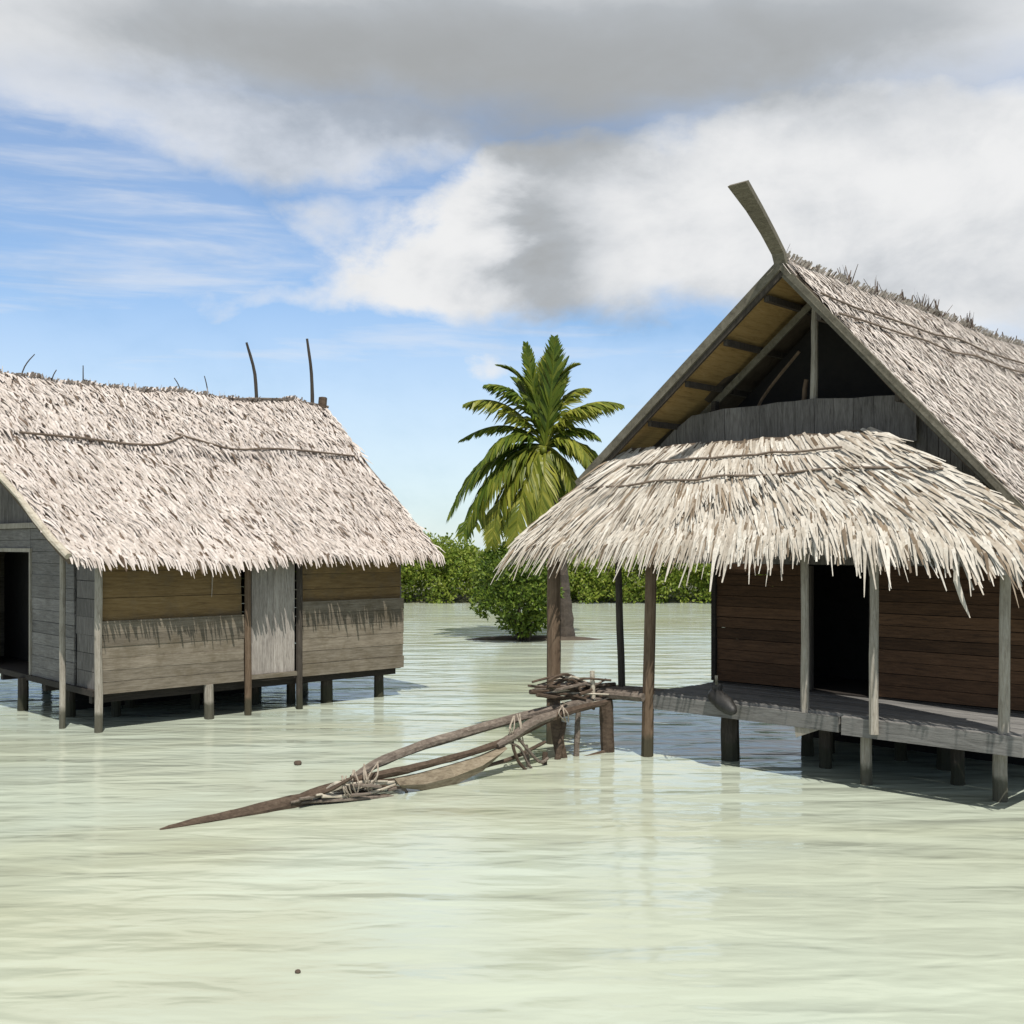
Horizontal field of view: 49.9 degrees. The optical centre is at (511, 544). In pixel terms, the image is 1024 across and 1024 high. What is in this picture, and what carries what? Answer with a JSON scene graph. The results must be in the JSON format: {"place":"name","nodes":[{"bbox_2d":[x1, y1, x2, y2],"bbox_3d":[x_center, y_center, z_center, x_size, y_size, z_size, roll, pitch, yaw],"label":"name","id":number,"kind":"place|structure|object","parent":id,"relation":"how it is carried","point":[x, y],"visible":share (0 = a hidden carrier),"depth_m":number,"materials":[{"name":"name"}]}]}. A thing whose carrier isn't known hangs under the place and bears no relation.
{"place":"outdoors","nodes":[
{"label":"outdoors","id":0,"kind":"place"},
{"bbox_2d":[0,551,710,602],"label":"shore","id":1,"kind":"structure","parent":0,"point":[460,599],"depth_m":57.90,"materials":[{"name":"green plant"}]},
{"bbox_2d":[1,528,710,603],"bbox_3d":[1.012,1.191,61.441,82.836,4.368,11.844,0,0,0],"label":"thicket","id":2,"kind":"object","parent":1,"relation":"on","point":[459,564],"visible":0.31,"depth_m":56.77,"materials":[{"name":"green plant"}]},
{"bbox_2d":[0,546,1023,1023],"bbox_3d":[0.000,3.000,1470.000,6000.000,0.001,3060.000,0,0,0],"label":"water","id":3,"kind":"structure","parent":0,"point":[684,874],"depth_m":10.30,"materials":[{"name":"green liquid"}]},
{"bbox_2d":[0,339,444,732],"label":"stilt house","id":4,"kind":"structure","parent":3,"relation":"in","point":[144,532],"depth_m":19.80,"materials":[{"name":"plant"}]},
{"bbox_2d":[251,562,294,674],"bbox_3d":[-4.305,1.150,19.816,0.882,2.307,0.042,0,0,-43],"label":"door","id":5,"kind":"structure","parent":4,"relation":"in","point":[272,590],"depth_m":19.80,"materials":[{"name":"grey wood"}]},
{"bbox_2d":[294,760,301,765],"bbox_3d":[-2.922,2.979,15.000,0.103,0.086,0.085,0,0,23],"label":"floating husk","id":6,"kind":"object","parent":3,"relation":"on","point":[298,762],"visible":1,"depth_m":14.97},
{"bbox_2d":[490,180,1023,802],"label":"porch house","id":7,"kind":"structure","parent":3,"relation":"in","point":[820,470],"depth_m":15.09,"materials":[{"name":"beige plant"}]},
{"bbox_2d":[159,671,615,829],"bbox_3d":[-0.780,2.573,14.060,7.648,1.555,0.641,0,0,-44],"label":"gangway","id":8,"kind":"object","parent":7,"relation":"attached to","point":[356,785],"visible":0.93,"depth_m":14.10,"materials":[{"name":"wood"}]},
{"bbox_2d":[707,675,736,714],"bbox_3d":[2.815,2.009,14.717,0.248,0.499,0.593,0,0,-18],"label":"mooring float","id":9,"kind":"object","parent":7,"relation":"on","point":[719,699],"visible":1,"depth_m":14.63,"materials":[{"name":"grey wood"}]},
{"bbox_2d":[0,0,1023,545],"label":"sky","id":10,"kind":"structure","parent":0,"point":[417,193],"materials":[{"name":"blue"}]},
{"bbox_2d":[465,635,602,640],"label":"mud bank","id":11,"kind":"structure","parent":0,"point":[533,638],"depth_m":34.69,"materials":[{"name":"soil"}]},
{"bbox_2d":[468,541,563,640],"bbox_3d":[0.152,1.510,34.406,3.058,3.632,2.960,0,0,0],"label":"shrub","id":12,"kind":"object","parent":11,"relation":"on","point":[528,620],"visible":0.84,"depth_m":33.76,"materials":[{"name":"green plant"}]},
{"bbox_2d":[446,335,624,636],"bbox_3d":[0.760,-1.681,35.241,5.724,9.994,3.338,0,0,0],"label":"palm tree","id":13,"kind":"object","parent":11,"relation":"on","point":[543,468],"visible":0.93,"depth_m":34.69,"materials":[{"name":"green plant"}]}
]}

